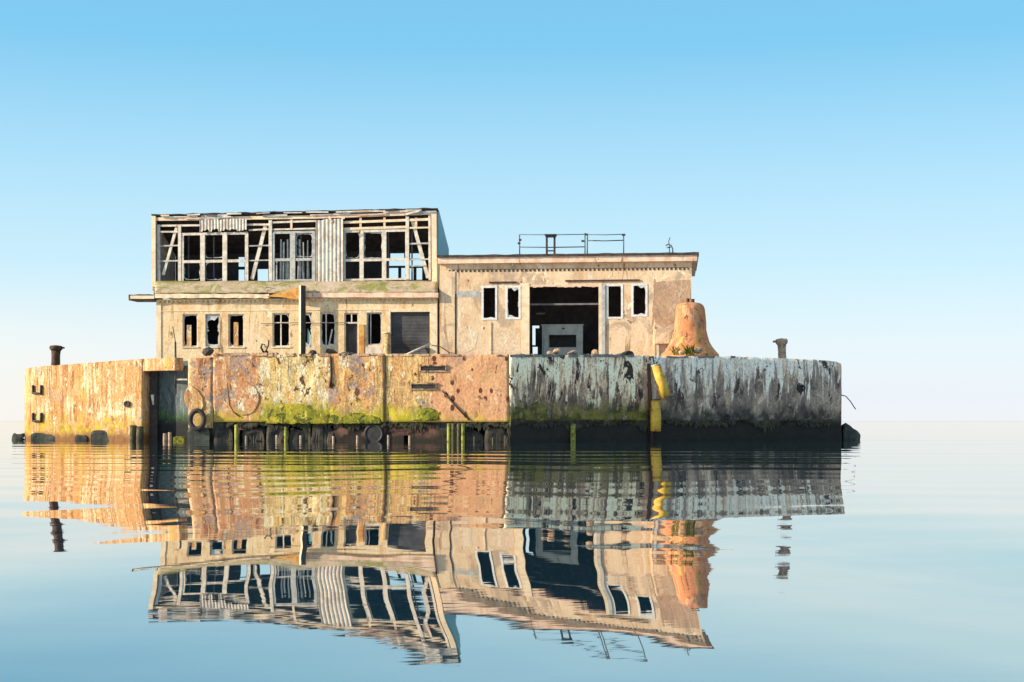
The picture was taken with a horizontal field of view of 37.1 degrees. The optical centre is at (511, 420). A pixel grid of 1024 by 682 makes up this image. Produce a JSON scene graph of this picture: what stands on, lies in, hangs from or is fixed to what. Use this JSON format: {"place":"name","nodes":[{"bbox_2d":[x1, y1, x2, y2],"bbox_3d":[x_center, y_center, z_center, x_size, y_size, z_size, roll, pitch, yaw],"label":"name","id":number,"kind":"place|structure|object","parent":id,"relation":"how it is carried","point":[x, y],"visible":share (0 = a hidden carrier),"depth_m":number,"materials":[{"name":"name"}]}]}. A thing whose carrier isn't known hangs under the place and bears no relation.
{"place":"outdoors","nodes":[
{"label":"outdoors","id":0,"kind":"place"},
{"bbox_2d":[0,421,1023,681],"bbox_3d":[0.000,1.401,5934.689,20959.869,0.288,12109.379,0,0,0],"label":"sea water","id":1,"kind":"structure","parent":0,"point":[884,551],"depth_m":15.36,"materials":[{"name":"blue liquid"}]},
{"bbox_2d":[12,433,24,439],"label":"concrete block","id":2,"kind":"structure","parent":1,"relation":"in","point":[15,436],"depth_m":110.56,"materials":[{"name":"grey concrete"}]},
{"bbox_2d":[31,433,54,439],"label":"concrete block","id":3,"kind":"structure","parent":1,"relation":"in","point":[38,436],"depth_m":108.65,"materials":[{"name":"grey concrete"}]},
{"bbox_2d":[75,435,86,440],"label":"concrete block","id":4,"kind":"structure","parent":1,"relation":"in","point":[80,437],"depth_m":107.03,"materials":[{"name":"grey concrete"}]},
{"bbox_2d":[91,430,108,440],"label":"concrete block","id":5,"kind":"structure","parent":1,"relation":"in","point":[99,435],"depth_m":106.25,"materials":[{"name":"grey concrete"}]},
{"bbox_2d":[130,425,135,440],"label":"timber stump","id":6,"kind":"object","parent":1,"relation":"in","point":[132,432],"visible":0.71,"depth_m":104.77,"materials":[{"name":"wood"}]},
{"bbox_2d":[136,426,143,440],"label":"timber stump","id":7,"kind":"object","parent":1,"relation":"in","point":[140,433],"visible":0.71,"depth_m":104.44,"materials":[{"name":"grey wood"}]},
{"bbox_2d":[163,433,166,440],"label":"timber stump","id":8,"kind":"object","parent":1,"relation":"in","point":[164,436],"visible":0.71,"depth_m":104.28,"materials":[{"name":"wood"}]},
{"bbox_2d":[168,432,171,440],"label":"timber stump","id":9,"kind":"object","parent":1,"relation":"in","point":[169,436],"visible":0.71,"depth_m":104.28,"materials":[{"name":"wood"}]},
{"bbox_2d":[173,436,185,440],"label":"concrete block","id":10,"kind":"structure","parent":1,"relation":"in","point":[178,438],"depth_m":103.23,"materials":[{"name":"concrete"}]},
{"bbox_2d":[187,427,210,441],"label":"concrete block","id":11,"kind":"structure","parent":1,"relation":"in","point":[203,435],"depth_m":102.62,"materials":[{"name":"grey concrete"}]},
{"bbox_2d":[234,425,237,441],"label":"timber stump","id":12,"kind":"object","parent":1,"relation":"in","point":[236,433],"visible":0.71,"depth_m":102.29,"materials":[{"name":"wood"}]},
{"bbox_2d":[242,427,266,441],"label":"concrete block","id":13,"kind":"structure","parent":1,"relation":"in","point":[256,434],"depth_m":102.46,"materials":[{"name":"grey concrete"}]},
{"bbox_2d":[266,426,283,441],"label":"concrete block","id":14,"kind":"structure","parent":1,"relation":"in","point":[272,433],"depth_m":102.20,"materials":[{"name":"grey concrete"}]},
{"bbox_2d":[284,427,287,441],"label":"timber stump","id":15,"kind":"object","parent":1,"relation":"in","point":[285,434],"visible":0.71,"depth_m":101.86,"materials":[{"name":"wood"}]},
{"bbox_2d":[312,425,332,441],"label":"concrete block","id":16,"kind":"structure","parent":1,"relation":"in","point":[324,434],"depth_m":101.79,"materials":[{"name":"grey concrete"}]},
{"bbox_2d":[25,352,841,441],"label":"concrete platform","id":17,"kind":"structure","parent":1,"relation":"in","point":[430,397],"depth_m":102.70,"materials":[{"name":"concrete"}]},
{"bbox_2d":[49,345,64,364],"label":"mooring bollard","id":18,"kind":"object","parent":17,"relation":"on","point":[55,353],"visible":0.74,"depth_m":112.22,"materials":[{"name":"metal"}]},
{"bbox_2d":[174,342,176,387],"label":"guide pipe","id":19,"kind":"object","parent":17,"relation":"attached to","point":[175,354],"visible":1,"depth_m":104.38,"materials":[{"name":"metal"}]},
{"bbox_2d":[175,356,186,393],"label":"wall ladder","id":20,"kind":"object","parent":17,"relation":"hanging from","point":[177,379],"depth_m":104.15,"materials":[{"name":"metal"}]},
{"bbox_2d":[188,408,206,430],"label":"old tyre","id":21,"kind":"object","parent":17,"relation":"hanging from","point":[192,426],"visible":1,"depth_m":102.37,"materials":[{"name":"rubber"}]},
{"bbox_2d":[202,347,213,355],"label":"rubble stone","id":22,"kind":"object","parent":17,"relation":"on","point":[207,351],"visible":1,"depth_m":103.02,"materials":[{"name":"stone"}]},
{"bbox_2d":[214,426,233,441],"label":"concrete block","id":23,"kind":"structure","parent":17,"relation":"attached to","point":[225,435],"depth_m":102.72,"materials":[{"name":"grey concrete"}]},
{"bbox_2d":[260,340,268,352],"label":"hooked iron","id":24,"kind":"object","parent":17,"relation":"on","point":[261,348],"visible":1,"depth_m":102.48,"materials":[{"name":"metal"}]},
{"bbox_2d":[129,208,448,360],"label":"two storey ruin","id":25,"kind":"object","parent":17,"relation":"on","point":[335,263],"visible":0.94,"depth_m":114.46,"materials":[{"name":"beige paint"}]},
{"bbox_2d":[181,314,198,347],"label":"window","id":26,"kind":"structure","parent":25,"relation":"in","point":[185,346],"depth_m":114.62,"materials":[{"name":"paint"}]},
{"bbox_2d":[204,314,220,347],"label":"window","id":27,"kind":"structure","parent":25,"relation":"in","point":[210,316],"depth_m":114.48,"materials":[{"name":"grey paint"}]},
{"bbox_2d":[181,232,248,280],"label":"window","id":28,"kind":"structure","parent":25,"relation":"in","point":[202,261],"depth_m":115.30,"materials":[{"name":"paint"}]},
{"bbox_2d":[227,314,244,347],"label":"window","id":29,"kind":"structure","parent":25,"relation":"in","point":[232,346],"depth_m":114.26,"materials":[{"name":"paint"}]},
{"bbox_2d":[271,313,290,347],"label":"window","id":30,"kind":"structure","parent":25,"relation":"in","point":[286,346],"depth_m":113.93,"materials":[{"name":"paint"}]},
{"bbox_2d":[272,231,314,280],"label":"window","id":31,"kind":"structure","parent":25,"relation":"in","point":[293,239],"depth_m":114.65,"materials":[{"name":"grey paint"}]},
{"bbox_2d":[260,322,352,324],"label":"slack wire","id":32,"kind":"object","parent":25,"relation":"attached to","point":[295,322],"visible":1,"depth_m":113.68,"materials":[{"name":"metal"}]},
{"bbox_2d":[306,313,311,347],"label":"window","id":33,"kind":"structure","parent":25,"relation":"in","point":[310,343],"depth_m":113.70,"materials":[{"name":"grey paint"}]},
{"bbox_2d":[321,312,335,346],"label":"window","id":34,"kind":"structure","parent":25,"relation":"in","point":[322,345],"depth_m":113.57,"materials":[{"name":"paint"}]},
{"bbox_2d":[346,324,356,353],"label":"door","id":35,"kind":"structure","parent":25,"relation":"in","point":[351,330],"depth_m":113.57,"materials":[{"name":"grey metal"}]},
{"bbox_2d":[367,313,381,344],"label":"window","id":36,"kind":"structure","parent":25,"relation":"in","point":[367,313],"depth_m":113.21,"materials":[{"name":"grey paint"}]},
{"bbox_2d":[343,229,408,280],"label":"window","id":37,"kind":"structure","parent":25,"relation":"in","point":[383,232],"depth_m":114.09,"materials":[{"name":"paint"}]},
{"bbox_2d":[289,428,311,441],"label":"concrete block","id":38,"kind":"structure","parent":17,"relation":"attached to","point":[295,433],"depth_m":102.05,"materials":[{"name":"grey concrete"}]},
{"bbox_2d":[299,285,305,353],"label":"steel post","id":39,"kind":"object","parent":17,"relation":"on","point":[302,319],"visible":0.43,"depth_m":112.81,"materials":[{"name":"metal"}]},
{"bbox_2d":[308,350,316,354],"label":"rubble stone","id":40,"kind":"object","parent":17,"relation":"on","point":[313,352],"visible":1,"depth_m":102.08,"materials":[{"name":"stone"}]},
{"bbox_2d":[324,348,336,353],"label":"rubble stone","id":41,"kind":"object","parent":17,"relation":"on","point":[330,351],"visible":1,"depth_m":101.74,"materials":[{"name":"grey stone"}]},
{"bbox_2d":[382,332,390,353],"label":"pipe stub","id":42,"kind":"object","parent":17,"relation":"on","point":[386,342],"visible":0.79,"depth_m":111.72,"materials":[{"name":"metal"}]},
{"bbox_2d":[406,343,430,353],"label":"leaning pole","id":43,"kind":"object","parent":17,"relation":"on","point":[419,348],"visible":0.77,"depth_m":111.17,"materials":[{"name":"metal"}]},
{"bbox_2d":[460,428,482,441],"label":"concrete block","id":44,"kind":"structure","parent":17,"relation":"attached to","point":[470,434],"depth_m":100.38,"materials":[{"name":"black concrete"}]},
{"bbox_2d":[553,348,560,353],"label":"rubble stone","id":45,"kind":"object","parent":17,"relation":"on","point":[558,350],"visible":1,"depth_m":101.33,"materials":[{"name":"beige stone"}]},
{"bbox_2d":[541,324,583,354],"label":"machine housing","id":46,"kind":"object","parent":17,"relation":"on","point":[565,338],"visible":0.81,"depth_m":115.30,"materials":[{"name":"grey paint"}]},
{"bbox_2d":[437,252,698,355],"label":"single storey hall","id":47,"kind":"structure","parent":17,"relation":"on","point":[615,303],"depth_m":111.93,"materials":[{"name":"paint"}]},
{"bbox_2d":[482,286,496,319],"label":"window","id":48,"kind":"structure","parent":47,"relation":"in","point":[490,318],"depth_m":112.16,"materials":[{"name":"paint"}]},
{"bbox_2d":[505,286,520,319],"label":"window","id":49,"kind":"structure","parent":47,"relation":"in","point":[514,288],"depth_m":112.00,"materials":[{"name":"paint"}]},
{"bbox_2d":[544,234,556,253],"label":"vent stack","id":50,"kind":"object","parent":47,"relation":"on","point":[547,236],"visible":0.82,"depth_m":113.57,"materials":[{"name":"metal"}]},
{"bbox_2d":[518,233,587,253],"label":"roof railing","id":51,"kind":"object","parent":47,"relation":"on","point":[584,240],"visible":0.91,"depth_m":113.77,"materials":[{"name":"metal"}]},
{"bbox_2d":[587,234,624,252],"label":"roof railing","id":52,"kind":"object","parent":47,"relation":"on","point":[623,235],"visible":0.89,"depth_m":113.74,"materials":[{"name":"metal"}]},
{"bbox_2d":[606,284,622,318],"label":"window","id":53,"kind":"structure","parent":47,"relation":"in","point":[607,285],"depth_m":111.18,"materials":[{"name":"paint"}]},
{"bbox_2d":[631,283,647,316],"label":"window","id":54,"kind":"structure","parent":47,"relation":"in","point":[645,285],"depth_m":110.99,"materials":[{"name":"paint"}]},
{"bbox_2d":[666,238,672,251],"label":"bent mast","id":55,"kind":"object","parent":47,"relation":"on","point":[669,247],"visible":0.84,"depth_m":112.36,"materials":[{"name":"grey metal"}]},
{"bbox_2d":[568,350,578,354],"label":"rubble stone","id":56,"kind":"object","parent":17,"relation":"on","point":[573,352],"visible":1,"depth_m":101.58,"materials":[{"name":"beige stone"}]},
{"bbox_2d":[591,349,598,354],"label":"rubble stone","id":57,"kind":"object","parent":17,"relation":"on","point":[595,351],"visible":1,"depth_m":102.19,"materials":[{"name":"beige stone"}]},
{"bbox_2d":[622,350,633,355],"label":"rubble stone","id":58,"kind":"object","parent":17,"relation":"on","point":[627,352],"visible":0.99,"depth_m":102.65,"materials":[{"name":"grey stone"}]},
{"bbox_2d":[647,363,653,440],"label":"rust strap","id":59,"kind":"object","parent":17,"relation":"attached to","point":[649,389],"visible":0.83,"depth_m":103.24,"materials":[{"name":"metal"}]},
{"bbox_2d":[650,399,660,430],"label":"yellow pipe","id":60,"kind":"object","parent":17,"relation":"attached to","point":[655,423],"visible":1,"depth_m":102.81,"materials":[{"name":"metal"}]},
{"bbox_2d":[651,363,675,399],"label":"yellow pipe","id":61,"kind":"object","parent":17,"relation":"attached to","point":[661,384],"visible":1,"depth_m":102.81,"materials":[{"name":"metal"}]},
{"bbox_2d":[670,345,680,354],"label":"weed tuft","id":62,"kind":"object","parent":17,"relation":"on","point":[675,351],"visible":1,"depth_m":104.81,"materials":[{"name":"green plant"}]},
{"bbox_2d":[679,343,697,354],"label":"weed tuft","id":63,"kind":"object","parent":17,"relation":"on","point":[689,351],"visible":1,"depth_m":104.49,"materials":[{"name":"green plant"}]},
{"bbox_2d":[661,298,718,355],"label":"large rusty bell","id":64,"kind":"object","parent":17,"relation":"on","point":[690,325],"visible":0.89,"depth_m":106.40,"materials":[{"name":"metal"}]},
{"bbox_2d":[694,347,702,353],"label":"rubble stone","id":65,"kind":"object","parent":17,"relation":"on","point":[698,350],"visible":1,"depth_m":104.53,"materials":[{"name":"grey stone"}]},
{"bbox_2d":[773,338,787,357],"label":"mooring bollard","id":66,"kind":"object","parent":17,"relation":"on","point":[781,343],"visible":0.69,"depth_m":108.73,"materials":[{"name":"metal"}]},
{"bbox_2d":[447,424,450,441],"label":"timber stump","id":67,"kind":"object","parent":1,"relation":"in","point":[448,432],"visible":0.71,"depth_m":100.22,"materials":[{"name":"wood"}]},
{"bbox_2d":[451,424,454,441],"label":"timber stump","id":68,"kind":"object","parent":1,"relation":"in","point":[452,432],"visible":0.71,"depth_m":100.19,"materials":[{"name":"wood"}]},
{"bbox_2d":[457,424,459,441],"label":"timber stump","id":69,"kind":"object","parent":1,"relation":"in","point":[458,432],"visible":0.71,"depth_m":100.12,"materials":[{"name":"wood"}]},
{"bbox_2d":[461,424,464,441],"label":"timber stump","id":70,"kind":"object","parent":1,"relation":"in","point":[462,432],"visible":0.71,"depth_m":100.10,"materials":[{"name":"wood"}]},
{"bbox_2d":[483,427,507,441],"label":"concrete block","id":71,"kind":"structure","parent":1,"relation":"in","point":[497,434],"depth_m":100.14,"materials":[{"name":"grey concrete"}]},
{"bbox_2d":[570,424,575,441],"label":"timber stump","id":72,"kind":"object","parent":1,"relation":"in","point":[572,435],"visible":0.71,"depth_m":101.13,"materials":[{"name":"green wood"}]},
{"bbox_2d":[841,423,860,439],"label":"concrete block","id":73,"kind":"structure","parent":1,"relation":"in","point":[848,432],"depth_m":109.34,"materials":[{"name":"grey concrete"}]},
{"bbox_2d":[0,0,1023,420],"label":"sky","id":74,"kind":"structure","parent":0,"point":[845,178],"materials":[{"name":"blue"}]}
]}

